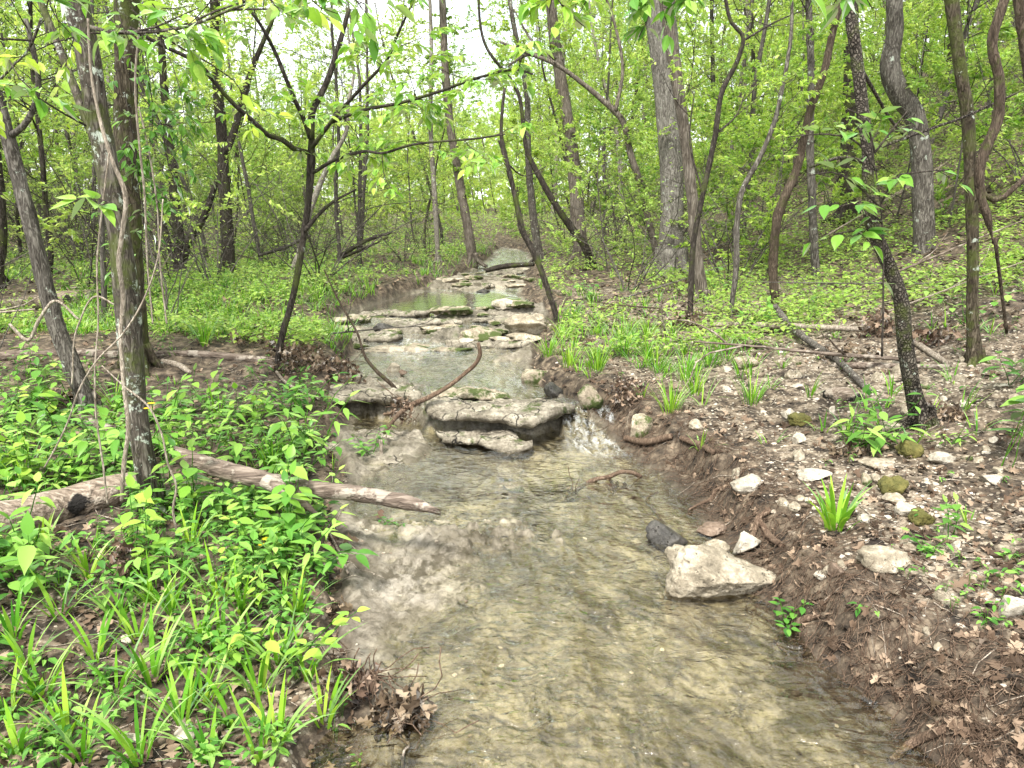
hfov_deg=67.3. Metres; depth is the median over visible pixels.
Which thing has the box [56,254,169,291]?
fallen branch
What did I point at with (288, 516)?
broadleaf seedling
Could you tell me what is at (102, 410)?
broadleaf seedling
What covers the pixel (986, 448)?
cobble
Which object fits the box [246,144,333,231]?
woodland shrub
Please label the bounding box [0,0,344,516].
mossy tree
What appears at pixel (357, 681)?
debris pile
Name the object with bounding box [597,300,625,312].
debris pile
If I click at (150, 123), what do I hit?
canopy tree
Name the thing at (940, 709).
root tangle
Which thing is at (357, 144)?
understory tree
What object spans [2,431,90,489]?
broadleaf seedling
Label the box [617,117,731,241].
woodland shrub
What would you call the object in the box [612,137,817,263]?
bare bush
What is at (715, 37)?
understory tree
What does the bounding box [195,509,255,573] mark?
broadleaf seedling
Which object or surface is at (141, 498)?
broadleaf seedling
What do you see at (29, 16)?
understory tree
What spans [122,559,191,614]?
grass tuft
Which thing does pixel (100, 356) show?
thin vine
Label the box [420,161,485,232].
woodland shrub
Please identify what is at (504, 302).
rock
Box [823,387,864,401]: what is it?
rock
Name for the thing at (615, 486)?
debris pile
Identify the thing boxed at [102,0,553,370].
creekside sapling
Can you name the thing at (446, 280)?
creek stone
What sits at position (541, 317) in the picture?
rock
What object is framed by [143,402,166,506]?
wildflower
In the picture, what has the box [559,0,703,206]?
canopy tree
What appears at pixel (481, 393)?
flat rock
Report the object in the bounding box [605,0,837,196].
canopy tree
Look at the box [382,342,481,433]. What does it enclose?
hooked stick
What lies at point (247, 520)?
broadleaf seedling
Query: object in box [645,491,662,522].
bare root
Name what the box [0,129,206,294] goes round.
bare bush
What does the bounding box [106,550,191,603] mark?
grass tuft
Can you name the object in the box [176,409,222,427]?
broadleaf seedling
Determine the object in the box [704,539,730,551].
rock
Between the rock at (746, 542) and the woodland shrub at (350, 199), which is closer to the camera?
the rock at (746, 542)
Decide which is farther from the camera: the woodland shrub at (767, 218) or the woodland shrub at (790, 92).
the woodland shrub at (790, 92)
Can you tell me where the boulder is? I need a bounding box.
[662,544,776,602]
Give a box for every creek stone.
[332,317,352,324]
[339,325,361,333]
[353,343,369,348]
[364,345,405,355]
[381,328,403,334]
[402,345,431,354]
[404,344,431,347]
[406,343,436,346]
[420,325,436,329]
[422,329,436,333]
[428,326,445,330]
[429,306,472,315]
[429,347,474,355]
[436,278,463,282]
[438,323,464,327]
[451,282,472,286]
[463,275,482,279]
[475,306,495,310]
[476,312,489,315]
[488,321,501,324]
[488,336,511,341]
[494,300,534,308]
[495,328,508,334]
[501,274,521,278]
[504,283,525,287]
[506,332,540,341]
[522,278,535,281]
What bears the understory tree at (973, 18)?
on the ground at (408, 566)
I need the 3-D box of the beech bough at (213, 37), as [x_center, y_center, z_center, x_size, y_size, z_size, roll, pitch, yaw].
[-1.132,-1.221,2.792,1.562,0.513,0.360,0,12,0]
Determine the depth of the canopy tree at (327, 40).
55.23 m
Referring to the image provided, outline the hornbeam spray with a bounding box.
[50,189,121,226]
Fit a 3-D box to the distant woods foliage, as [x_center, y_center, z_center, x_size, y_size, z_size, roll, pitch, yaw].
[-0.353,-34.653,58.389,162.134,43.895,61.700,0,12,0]
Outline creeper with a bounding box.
[85,9,230,285]
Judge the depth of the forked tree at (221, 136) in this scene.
11.70 m
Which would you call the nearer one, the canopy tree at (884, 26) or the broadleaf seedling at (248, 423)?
the broadleaf seedling at (248, 423)
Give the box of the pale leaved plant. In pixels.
[0,511,80,603]
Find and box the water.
[311,248,937,767]
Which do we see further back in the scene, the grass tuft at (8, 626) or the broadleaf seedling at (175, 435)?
the broadleaf seedling at (175, 435)
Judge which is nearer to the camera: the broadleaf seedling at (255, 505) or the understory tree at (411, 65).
the broadleaf seedling at (255, 505)
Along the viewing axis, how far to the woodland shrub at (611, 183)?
31.37 m
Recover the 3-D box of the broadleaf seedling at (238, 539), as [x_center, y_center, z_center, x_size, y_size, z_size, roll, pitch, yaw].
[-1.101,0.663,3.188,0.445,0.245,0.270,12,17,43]
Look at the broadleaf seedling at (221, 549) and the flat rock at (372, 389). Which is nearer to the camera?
the broadleaf seedling at (221, 549)
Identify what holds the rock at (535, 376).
on the ground at (408, 566)
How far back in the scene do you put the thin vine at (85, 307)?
4.03 m
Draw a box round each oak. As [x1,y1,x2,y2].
[488,0,597,264]
[636,0,688,277]
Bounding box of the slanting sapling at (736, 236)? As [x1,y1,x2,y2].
[717,0,836,318]
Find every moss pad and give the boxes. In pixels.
[787,412,811,426]
[876,475,908,493]
[895,440,923,458]
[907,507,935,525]
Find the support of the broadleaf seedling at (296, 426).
on the ground at (408, 566)
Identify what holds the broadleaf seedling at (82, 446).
on the ground at (408, 566)
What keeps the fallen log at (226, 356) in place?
on the ground at (408, 566)
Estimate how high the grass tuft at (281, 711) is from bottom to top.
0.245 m
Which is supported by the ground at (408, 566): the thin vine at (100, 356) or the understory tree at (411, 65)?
the understory tree at (411, 65)
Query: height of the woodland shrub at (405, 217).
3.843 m
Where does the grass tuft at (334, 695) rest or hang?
on the ground at (408, 566)
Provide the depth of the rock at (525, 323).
8.53 m
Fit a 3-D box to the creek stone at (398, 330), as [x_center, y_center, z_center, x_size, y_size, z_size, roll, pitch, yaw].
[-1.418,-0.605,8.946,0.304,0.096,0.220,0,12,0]
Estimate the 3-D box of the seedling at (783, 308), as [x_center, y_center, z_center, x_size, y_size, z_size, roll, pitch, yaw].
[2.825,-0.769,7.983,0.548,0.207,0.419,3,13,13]
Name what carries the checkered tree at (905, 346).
on the ground at (408, 566)
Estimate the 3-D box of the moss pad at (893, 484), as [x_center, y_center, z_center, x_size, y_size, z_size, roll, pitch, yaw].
[1.834,0.492,3.700,0.133,0.103,0.122,0,12,0]
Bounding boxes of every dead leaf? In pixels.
[343,532,358,542]
[376,509,384,518]
[929,692,944,710]
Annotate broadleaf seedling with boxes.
[0,352,74,418]
[0,364,70,413]
[0,372,68,430]
[0,400,38,442]
[0,400,40,448]
[0,401,162,469]
[0,410,77,495]
[0,412,86,437]
[0,435,38,482]
[0,447,8,478]
[0,471,62,560]
[0,491,23,499]
[0,516,23,580]
[0,524,35,553]
[1,357,99,420]
[1,380,51,414]
[1,472,15,500]
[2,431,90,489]
[2,434,16,456]
[2,438,54,458]
[6,403,74,460]
[8,466,37,499]
[22,413,48,428]
[33,431,115,489]
[35,404,65,445]
[36,451,115,490]
[37,398,124,450]
[55,396,113,440]
[55,432,120,481]
[70,408,191,470]
[76,455,133,481]
[77,428,124,448]
[81,452,131,470]
[85,518,170,585]
[97,382,168,423]
[98,411,123,423]
[100,452,170,509]
[102,373,193,443]
[106,382,189,419]
[111,474,190,566]
[115,394,206,422]
[117,431,214,508]
[121,484,182,528]
[125,437,253,503]
[125,468,233,527]
[148,376,205,414]
[151,420,186,451]
[151,420,201,458]
[152,419,243,451]
[160,414,217,450]
[166,358,229,412]
[168,595,240,649]
[168,601,238,674]
[172,395,252,433]
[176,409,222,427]
[186,511,238,534]
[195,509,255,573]
[198,391,267,420]
[201,487,257,516]
[203,413,258,441]
[205,538,293,589]
[208,382,266,429]
[209,430,276,456]
[211,396,270,445]
[211,493,266,520]
[211,586,298,642]
[211,612,263,669]
[213,455,292,543]
[213,566,270,606]
[215,433,254,463]
[216,480,316,524]
[218,498,292,559]
[223,444,296,501]
[224,516,351,581]
[228,606,369,664]
[231,466,321,514]
[231,495,305,532]
[233,385,295,417]
[233,523,268,540]
[237,470,377,571]
[239,432,290,465]
[241,605,323,648]
[243,429,290,454]
[244,365,349,415]
[245,383,266,413]
[245,414,296,434]
[251,420,299,458]
[252,423,316,451]
[255,383,316,416]
[256,487,342,531]
[259,375,357,436]
[262,444,321,551]
[264,419,346,466]
[264,577,315,606]
[265,390,366,452]
[266,414,313,472]
[272,365,310,396]
[272,528,346,578]
[274,436,329,473]
[279,558,320,591]
[283,504,356,547]
[289,465,354,505]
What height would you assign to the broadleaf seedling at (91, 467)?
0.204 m
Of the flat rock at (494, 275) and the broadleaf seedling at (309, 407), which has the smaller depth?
the broadleaf seedling at (309, 407)
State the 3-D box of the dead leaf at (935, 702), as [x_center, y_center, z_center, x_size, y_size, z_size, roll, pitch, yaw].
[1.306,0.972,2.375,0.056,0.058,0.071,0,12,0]
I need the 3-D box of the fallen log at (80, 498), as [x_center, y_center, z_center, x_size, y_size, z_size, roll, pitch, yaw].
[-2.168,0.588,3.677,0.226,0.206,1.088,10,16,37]
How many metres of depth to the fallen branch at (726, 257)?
12.70 m
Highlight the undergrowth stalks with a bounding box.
[0,314,1023,767]
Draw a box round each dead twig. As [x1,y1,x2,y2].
[275,371,318,399]
[321,514,348,573]
[324,269,397,388]
[379,439,382,453]
[401,731,410,767]
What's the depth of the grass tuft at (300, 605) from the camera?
2.83 m
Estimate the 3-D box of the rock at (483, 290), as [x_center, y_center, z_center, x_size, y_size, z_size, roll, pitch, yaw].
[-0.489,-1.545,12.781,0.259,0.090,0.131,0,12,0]
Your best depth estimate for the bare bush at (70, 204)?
16.09 m
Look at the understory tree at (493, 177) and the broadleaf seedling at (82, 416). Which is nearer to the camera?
the broadleaf seedling at (82, 416)
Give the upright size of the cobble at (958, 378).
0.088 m
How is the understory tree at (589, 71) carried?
on the ground at (408, 566)
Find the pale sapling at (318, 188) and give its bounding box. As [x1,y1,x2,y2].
[246,0,367,278]
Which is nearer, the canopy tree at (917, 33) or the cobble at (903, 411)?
the cobble at (903, 411)
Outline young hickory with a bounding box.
[987,359,1023,466]
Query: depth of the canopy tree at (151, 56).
37.07 m
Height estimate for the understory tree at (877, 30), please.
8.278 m
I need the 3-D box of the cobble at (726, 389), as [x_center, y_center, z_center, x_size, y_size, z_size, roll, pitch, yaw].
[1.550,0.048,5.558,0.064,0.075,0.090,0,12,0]
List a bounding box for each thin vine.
[8,300,78,341]
[44,199,163,467]
[71,295,113,383]
[94,153,109,504]
[102,365,176,529]
[134,28,153,323]
[138,106,167,323]
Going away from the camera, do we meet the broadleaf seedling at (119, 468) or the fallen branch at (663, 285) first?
the broadleaf seedling at (119, 468)
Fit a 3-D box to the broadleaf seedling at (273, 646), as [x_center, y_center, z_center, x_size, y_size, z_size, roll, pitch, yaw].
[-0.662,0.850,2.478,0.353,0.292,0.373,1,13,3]
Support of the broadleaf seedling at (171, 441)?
on the ground at (408, 566)
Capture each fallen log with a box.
[0,289,109,313]
[0,348,118,360]
[0,467,168,534]
[59,408,115,430]
[155,350,274,364]
[257,234,310,256]
[336,231,391,258]
[483,262,534,272]
[731,341,768,349]
[829,362,951,369]
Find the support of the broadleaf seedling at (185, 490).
on the ground at (408, 566)
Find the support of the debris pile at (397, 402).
on the ground at (408, 566)
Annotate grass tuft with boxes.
[0,588,52,641]
[0,614,75,669]
[0,636,78,701]
[0,641,51,714]
[0,695,64,759]
[2,425,53,489]
[6,661,96,742]
[11,510,62,541]
[26,567,108,621]
[29,688,123,765]
[45,620,179,696]
[47,533,127,582]
[48,597,138,662]
[67,668,197,767]
[78,579,140,624]
[80,571,186,643]
[85,375,122,409]
[97,601,199,687]
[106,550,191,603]
[112,647,225,725]
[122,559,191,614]
[139,703,247,764]
[147,585,228,642]
[162,540,250,602]
[169,635,238,708]
[179,500,221,546]
[181,313,220,346]
[186,380,239,416]
[186,668,233,730]
[198,557,277,616]
[200,589,270,668]
[203,626,307,702]
[211,683,334,763]
[220,607,280,651]
[228,663,328,745]
[240,602,321,672]
[243,520,327,572]
[249,425,309,469]
[258,565,334,620]
[277,622,362,682]
[288,664,360,729]
[529,333,573,357]
[546,316,576,337]
[549,334,583,367]
[565,299,588,318]
[584,342,617,370]
[600,329,643,357]
[602,315,638,339]
[635,313,665,337]
[637,340,679,371]
[645,377,694,413]
[664,347,712,380]
[676,362,722,395]
[692,337,726,367]
[704,327,738,352]
[731,367,778,404]
[804,473,872,531]
[950,497,981,523]
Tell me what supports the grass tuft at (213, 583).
on the ground at (408, 566)
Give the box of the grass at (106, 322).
[0,134,1023,616]
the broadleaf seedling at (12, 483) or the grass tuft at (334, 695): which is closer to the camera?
the grass tuft at (334, 695)
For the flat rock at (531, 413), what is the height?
0.167 m
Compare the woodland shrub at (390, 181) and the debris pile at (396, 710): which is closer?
the debris pile at (396, 710)
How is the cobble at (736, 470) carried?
on the ground at (408, 566)
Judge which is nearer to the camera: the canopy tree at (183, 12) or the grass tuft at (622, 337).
the grass tuft at (622, 337)
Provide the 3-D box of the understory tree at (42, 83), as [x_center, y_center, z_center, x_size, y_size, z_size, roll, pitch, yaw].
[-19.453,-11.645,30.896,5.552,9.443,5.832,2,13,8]
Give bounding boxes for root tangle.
[579,383,1023,767]
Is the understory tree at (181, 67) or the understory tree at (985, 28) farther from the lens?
the understory tree at (181, 67)
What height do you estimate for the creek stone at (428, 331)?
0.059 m
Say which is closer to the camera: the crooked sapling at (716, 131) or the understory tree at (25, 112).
the crooked sapling at (716, 131)
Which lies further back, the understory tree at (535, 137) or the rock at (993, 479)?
the understory tree at (535, 137)
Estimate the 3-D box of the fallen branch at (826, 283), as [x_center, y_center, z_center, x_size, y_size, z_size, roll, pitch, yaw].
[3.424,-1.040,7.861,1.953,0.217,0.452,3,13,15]
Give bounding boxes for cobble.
[722,386,731,391]
[723,366,731,371]
[732,467,740,479]
[777,497,787,506]
[784,370,795,378]
[788,501,800,511]
[792,383,802,388]
[793,448,804,460]
[794,369,802,377]
[795,495,804,500]
[813,390,821,395]
[813,570,825,579]
[821,565,828,574]
[829,406,834,413]
[837,560,846,569]
[856,513,869,522]
[861,472,871,486]
[870,474,880,482]
[871,371,884,381]
[890,364,900,374]
[900,406,907,414]
[921,382,929,389]
[921,626,929,636]
[931,590,949,604]
[933,642,943,650]
[950,539,960,547]
[951,374,964,382]
[958,356,964,361]
[959,399,966,406]
[961,455,972,460]
[973,456,983,463]
[982,445,990,451]
[986,401,995,407]
[989,436,997,442]
[992,466,1002,472]
[994,544,1011,554]
[1008,393,1018,398]
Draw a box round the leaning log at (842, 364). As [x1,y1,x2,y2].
[773,303,871,392]
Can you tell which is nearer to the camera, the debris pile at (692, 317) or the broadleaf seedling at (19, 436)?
the broadleaf seedling at (19, 436)
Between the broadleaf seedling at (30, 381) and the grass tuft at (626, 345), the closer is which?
the broadleaf seedling at (30, 381)
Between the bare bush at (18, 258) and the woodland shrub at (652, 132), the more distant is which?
the woodland shrub at (652, 132)
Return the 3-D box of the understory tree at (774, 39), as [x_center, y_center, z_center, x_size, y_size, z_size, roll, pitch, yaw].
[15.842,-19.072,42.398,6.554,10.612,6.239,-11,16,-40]
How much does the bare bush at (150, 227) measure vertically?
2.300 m
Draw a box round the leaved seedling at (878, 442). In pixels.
[831,384,932,456]
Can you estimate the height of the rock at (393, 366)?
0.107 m
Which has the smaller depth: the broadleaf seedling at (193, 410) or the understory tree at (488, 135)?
the broadleaf seedling at (193, 410)
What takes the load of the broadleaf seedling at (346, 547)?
on the ground at (408, 566)
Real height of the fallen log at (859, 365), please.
0.105 m
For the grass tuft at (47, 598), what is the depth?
2.85 m
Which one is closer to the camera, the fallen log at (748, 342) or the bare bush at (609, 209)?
the fallen log at (748, 342)
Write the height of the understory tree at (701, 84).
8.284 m
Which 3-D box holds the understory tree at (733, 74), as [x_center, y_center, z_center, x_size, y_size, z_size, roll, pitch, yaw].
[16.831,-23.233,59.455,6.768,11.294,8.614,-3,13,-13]
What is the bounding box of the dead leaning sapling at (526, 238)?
[498,88,558,322]
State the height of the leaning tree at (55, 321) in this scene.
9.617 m
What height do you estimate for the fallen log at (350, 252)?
0.527 m
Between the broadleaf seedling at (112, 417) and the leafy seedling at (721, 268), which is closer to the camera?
the broadleaf seedling at (112, 417)
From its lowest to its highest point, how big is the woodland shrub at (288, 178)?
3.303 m
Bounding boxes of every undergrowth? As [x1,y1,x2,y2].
[0,40,1023,356]
[0,314,1023,767]
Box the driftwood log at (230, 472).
[171,446,441,515]
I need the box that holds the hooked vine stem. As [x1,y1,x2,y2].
[974,0,1023,333]
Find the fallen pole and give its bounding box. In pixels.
[705,322,868,331]
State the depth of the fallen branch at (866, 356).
5.54 m
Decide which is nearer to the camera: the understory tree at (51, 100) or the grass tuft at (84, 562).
the grass tuft at (84, 562)
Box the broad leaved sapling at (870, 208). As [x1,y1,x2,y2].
[787,106,973,356]
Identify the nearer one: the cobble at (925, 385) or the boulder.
the boulder
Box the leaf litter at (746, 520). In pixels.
[0,76,1023,767]
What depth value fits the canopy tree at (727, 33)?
43.76 m
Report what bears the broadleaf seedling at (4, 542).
on the ground at (408, 566)
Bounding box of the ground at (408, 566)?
[0,38,1023,767]
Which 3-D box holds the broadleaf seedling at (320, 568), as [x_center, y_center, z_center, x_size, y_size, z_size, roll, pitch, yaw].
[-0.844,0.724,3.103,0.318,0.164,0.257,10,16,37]
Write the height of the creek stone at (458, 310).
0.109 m
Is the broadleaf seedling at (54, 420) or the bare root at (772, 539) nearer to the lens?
the bare root at (772, 539)
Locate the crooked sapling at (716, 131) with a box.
[632,0,867,313]
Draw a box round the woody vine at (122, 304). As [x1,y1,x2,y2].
[87,18,130,501]
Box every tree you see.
[0,0,65,187]
[0,0,170,228]
[0,0,180,412]
[0,0,200,186]
[0,0,201,277]
[0,0,210,191]
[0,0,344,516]
[0,0,372,320]
[0,1,156,264]
[0,23,49,239]
[0,29,53,177]
[0,49,82,287]
[1,0,77,222]
[3,0,110,168]
[3,2,75,113]
[3,67,57,94]
[4,3,109,224]
[5,48,52,201]
[6,2,205,250]
[10,50,105,190]
[11,0,209,212]
[12,1,153,215]
[21,0,167,376]
[22,41,83,177]
[23,15,159,177]
[25,0,185,177]
[25,0,319,262]
[33,1,170,165]
[55,0,233,250]
[58,0,190,150]
[65,0,210,216]
[84,1,221,229]
[90,53,168,211]
[101,3,250,205]
[109,22,244,196]
[139,0,336,246]
[139,4,194,201]
[139,22,265,241]
[142,0,236,280]
[152,0,312,270]
[152,14,308,241]
[157,73,241,211]
[175,28,305,232]
[177,22,292,204]
[180,0,326,214]
[185,0,476,268]
[186,48,268,194]
[188,0,323,279]
[240,69,326,220]
[242,0,477,190]
[242,19,353,207]
[246,53,348,209]
[255,0,417,244]
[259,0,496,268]
[270,117,344,203]
[273,8,345,208]
[275,26,415,221]
[286,0,427,247]
[301,121,347,213]
[323,91,388,214]
[327,0,518,244]
[328,56,426,226]
[353,17,474,246]
[357,101,420,205]
[372,0,517,252]
[375,67,481,224]
[391,103,481,216]
[393,0,471,261]
[411,107,484,218]
[417,0,596,270]
[418,52,498,210]
[418,77,511,221]
[422,0,487,267]
[434,65,524,213]
[437,31,584,217]
[448,0,654,212]
[454,67,518,212]
[466,0,565,262]
[470,11,594,216]
[477,73,565,221]
[479,0,697,211]
[481,0,603,213]
[488,0,657,256]
[491,0,604,211]
[494,9,600,228]
[499,0,637,219]
[504,17,593,198]
[507,0,655,223]
[519,0,659,225]
[520,75,593,217]
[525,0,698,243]
[553,0,651,192]
[557,10,653,206]
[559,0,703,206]
[567,4,651,199]
[571,0,789,212]
[575,0,743,211]
[596,0,757,149]
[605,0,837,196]
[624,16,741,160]
[647,44,724,169]
[653,0,766,170]
[659,1,711,302]
[679,0,778,115]
[679,0,786,147]
[681,0,798,149]
[686,27,767,130]
[688,0,872,239]
[689,0,837,169]
[701,0,906,188]
[702,2,799,147]
[714,0,883,211]
[717,0,820,120]
[718,0,820,99]
[725,3,840,112]
[745,0,878,136]
[758,1,868,55]
[768,0,841,303]
[768,0,856,284]
[771,0,1013,174]
[775,0,932,113]
[792,0,914,112]
[799,0,984,149]
[809,1,1023,436]
[821,0,926,224]
[831,0,965,150]
[859,0,942,75]
[859,0,943,92]
[859,0,947,62]
[860,0,1021,143]
[868,0,1023,126]
[872,0,995,93]
[880,0,935,253]
[882,0,939,87]
[907,0,973,46]
[927,0,1013,63]
[928,1,976,63]
[929,2,1017,59]
[944,0,1023,366]
[946,0,964,79]
[987,7,1023,83]
[1010,7,1014,26]
[1013,0,1023,80]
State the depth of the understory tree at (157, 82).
54.06 m
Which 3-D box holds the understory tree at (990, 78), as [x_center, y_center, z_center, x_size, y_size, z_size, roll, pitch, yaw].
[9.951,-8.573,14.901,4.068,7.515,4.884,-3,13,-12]
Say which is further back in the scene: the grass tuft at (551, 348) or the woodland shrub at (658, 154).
the woodland shrub at (658, 154)
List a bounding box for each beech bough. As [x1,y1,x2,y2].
[0,0,416,121]
[518,0,611,41]
[621,0,706,55]
[790,0,877,33]
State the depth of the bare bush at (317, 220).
15.81 m
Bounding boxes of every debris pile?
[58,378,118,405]
[71,522,167,588]
[205,296,245,310]
[225,326,278,345]
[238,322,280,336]
[251,325,298,360]
[264,328,347,375]
[294,594,352,629]
[302,615,428,706]
[308,348,367,385]
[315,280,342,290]
[356,647,478,750]
[377,380,418,437]
[564,467,590,501]
[591,356,674,422]
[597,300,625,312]
[597,475,640,493]
[658,311,697,328]
[675,299,709,331]
[727,314,780,332]
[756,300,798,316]
[813,341,883,361]
[826,427,872,462]
[834,307,922,342]
[912,323,965,346]
[922,386,972,430]
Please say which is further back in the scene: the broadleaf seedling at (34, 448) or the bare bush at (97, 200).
the bare bush at (97, 200)
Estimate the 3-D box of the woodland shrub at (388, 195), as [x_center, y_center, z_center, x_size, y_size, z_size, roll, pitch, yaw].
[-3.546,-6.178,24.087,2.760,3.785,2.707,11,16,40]
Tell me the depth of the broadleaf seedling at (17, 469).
3.77 m
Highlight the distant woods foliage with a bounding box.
[0,0,1012,214]
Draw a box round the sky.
[0,0,1003,201]
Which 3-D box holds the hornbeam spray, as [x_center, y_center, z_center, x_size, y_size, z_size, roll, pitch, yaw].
[-1.666,-0.686,3.011,0.327,0.144,0.153,7,14,29]
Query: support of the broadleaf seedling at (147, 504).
on the ground at (408, 566)
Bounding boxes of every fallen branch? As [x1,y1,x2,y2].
[0,296,38,312]
[1,374,71,405]
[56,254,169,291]
[160,359,192,373]
[162,271,245,290]
[235,253,283,266]
[237,251,291,269]
[268,290,329,304]
[288,304,453,337]
[558,297,703,327]
[594,298,686,311]
[624,259,744,298]
[657,296,781,342]
[661,315,920,390]
[703,251,755,260]
[747,186,833,232]
[748,269,954,293]
[800,163,944,252]
[816,244,1023,338]
[830,220,1023,300]
[860,228,910,247]
[861,157,951,212]
[913,339,950,363]
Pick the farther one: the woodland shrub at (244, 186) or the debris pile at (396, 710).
the woodland shrub at (244, 186)
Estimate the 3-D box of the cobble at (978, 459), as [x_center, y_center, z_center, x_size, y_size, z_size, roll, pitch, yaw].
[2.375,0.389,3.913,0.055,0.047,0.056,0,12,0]
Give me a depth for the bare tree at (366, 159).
16.19 m
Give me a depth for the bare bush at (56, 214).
14.79 m
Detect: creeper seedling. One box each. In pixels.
[374,514,405,526]
[769,597,812,636]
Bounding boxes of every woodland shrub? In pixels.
[1,115,82,245]
[3,95,105,245]
[10,98,112,215]
[30,148,64,202]
[58,130,97,206]
[178,137,240,213]
[189,56,346,250]
[191,130,276,228]
[229,142,292,228]
[240,119,335,238]
[240,140,306,228]
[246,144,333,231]
[255,156,322,219]
[256,146,321,219]
[326,164,380,225]
[330,127,408,227]
[338,140,428,232]
[341,123,428,233]
[354,152,414,231]
[378,131,438,231]
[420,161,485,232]
[486,161,550,232]
[502,143,567,235]
[542,85,688,271]
[551,94,659,256]
[563,149,617,223]
[591,150,642,215]
[593,149,639,213]
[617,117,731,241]
[620,124,701,210]
[633,112,732,230]
[655,26,817,246]
[661,53,873,277]
[682,18,847,263]
[687,95,746,187]
[690,113,747,181]
[694,84,782,176]
[696,87,792,192]
[697,118,747,173]
[738,92,782,174]
[743,56,817,163]
[749,26,841,164]
[758,72,835,147]
[780,58,898,179]
[798,27,881,131]
[814,64,932,186]
[823,0,1023,224]
[827,25,930,142]
[857,0,1016,153]
[864,47,933,98]
[866,0,1023,227]
[952,0,1023,115]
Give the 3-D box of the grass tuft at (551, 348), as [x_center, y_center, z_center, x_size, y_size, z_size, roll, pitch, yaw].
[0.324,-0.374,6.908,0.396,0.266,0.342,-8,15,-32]
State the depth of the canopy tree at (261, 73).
50.00 m
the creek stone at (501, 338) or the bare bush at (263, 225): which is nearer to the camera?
the creek stone at (501, 338)
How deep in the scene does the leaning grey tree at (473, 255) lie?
16.52 m
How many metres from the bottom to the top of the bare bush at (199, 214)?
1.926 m
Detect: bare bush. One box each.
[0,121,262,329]
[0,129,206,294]
[0,218,95,357]
[0,227,26,315]
[0,244,61,266]
[3,124,97,292]
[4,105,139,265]
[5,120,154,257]
[5,136,85,239]
[5,172,97,254]
[5,173,40,243]
[8,145,182,254]
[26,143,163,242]
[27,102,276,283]
[29,171,184,269]
[52,174,200,242]
[57,148,159,224]
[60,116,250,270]
[64,146,216,269]
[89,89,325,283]
[95,190,234,258]
[139,155,216,237]
[141,122,470,283]
[151,192,218,233]
[186,167,394,272]
[211,180,322,262]
[232,173,304,242]
[235,197,331,248]
[236,179,346,263]
[271,172,371,262]
[276,183,395,252]
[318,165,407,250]
[341,171,449,262]
[374,184,463,256]
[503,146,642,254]
[522,125,821,290]
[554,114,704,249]
[569,117,783,250]
[583,147,654,238]
[610,113,889,286]
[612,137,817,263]
[698,131,758,208]
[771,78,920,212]
[782,103,874,172]
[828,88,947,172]
[868,76,951,139]
[901,37,1018,113]
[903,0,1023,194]
[911,52,1015,140]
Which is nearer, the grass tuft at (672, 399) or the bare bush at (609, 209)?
the grass tuft at (672, 399)
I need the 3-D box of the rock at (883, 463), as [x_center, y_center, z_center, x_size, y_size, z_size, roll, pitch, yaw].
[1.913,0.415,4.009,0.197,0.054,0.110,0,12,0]
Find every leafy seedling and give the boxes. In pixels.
[0,635,18,664]
[9,328,61,382]
[51,260,99,290]
[238,303,277,323]
[347,418,395,456]
[574,277,599,300]
[705,262,748,296]
[727,295,775,329]
[799,283,853,317]
[847,602,879,616]
[848,382,936,432]
[900,527,953,556]
[912,275,1015,324]
[928,420,977,446]
[930,492,973,536]
[978,351,1023,384]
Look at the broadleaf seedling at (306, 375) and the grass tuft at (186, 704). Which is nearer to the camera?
the grass tuft at (186, 704)
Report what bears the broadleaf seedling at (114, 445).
on the ground at (408, 566)
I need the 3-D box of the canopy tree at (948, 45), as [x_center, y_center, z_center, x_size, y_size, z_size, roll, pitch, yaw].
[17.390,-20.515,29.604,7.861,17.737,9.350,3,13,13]
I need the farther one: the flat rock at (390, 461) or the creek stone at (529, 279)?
the creek stone at (529, 279)
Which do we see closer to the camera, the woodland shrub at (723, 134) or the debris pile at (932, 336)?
the debris pile at (932, 336)
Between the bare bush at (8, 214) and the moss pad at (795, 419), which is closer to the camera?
the moss pad at (795, 419)
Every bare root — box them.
[570,469,641,501]
[623,433,672,445]
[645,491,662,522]
[679,435,715,454]
[688,486,723,510]
[751,509,771,549]
[759,518,785,547]
[774,614,819,654]
[887,717,964,763]
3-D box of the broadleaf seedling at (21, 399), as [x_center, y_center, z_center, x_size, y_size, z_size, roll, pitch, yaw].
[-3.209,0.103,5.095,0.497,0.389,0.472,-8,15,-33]
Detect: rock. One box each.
[121,634,132,644]
[124,733,140,742]
[174,722,196,741]
[322,427,430,466]
[328,376,421,404]
[345,314,371,324]
[352,330,402,342]
[358,309,430,317]
[373,323,393,331]
[381,318,462,325]
[386,362,399,372]
[398,369,406,375]
[418,395,575,428]
[430,386,511,400]
[436,428,532,454]
[445,282,494,289]
[445,339,533,348]
[458,326,501,341]
[459,338,474,342]
[464,383,495,388]
[472,313,531,322]
[477,288,489,291]
[485,268,524,274]
[486,274,505,276]
[491,298,512,309]
[497,468,511,478]
[502,313,547,334]
[502,481,523,492]
[521,369,547,388]
[533,313,546,322]
[544,382,562,398]
[578,384,602,408]
[630,413,653,437]
[645,520,687,551]
[688,419,703,430]
[696,521,726,536]
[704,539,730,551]
[730,474,760,493]
[732,355,758,369]
[733,531,760,554]
[780,408,793,418]
[791,432,806,443]
[796,468,832,480]
[823,387,864,401]
[827,562,844,577]
[855,545,910,573]
[858,458,895,469]
[878,420,900,430]
[882,492,905,503]
[893,500,916,516]
[928,451,955,463]
[978,474,1003,484]
[998,595,1023,618]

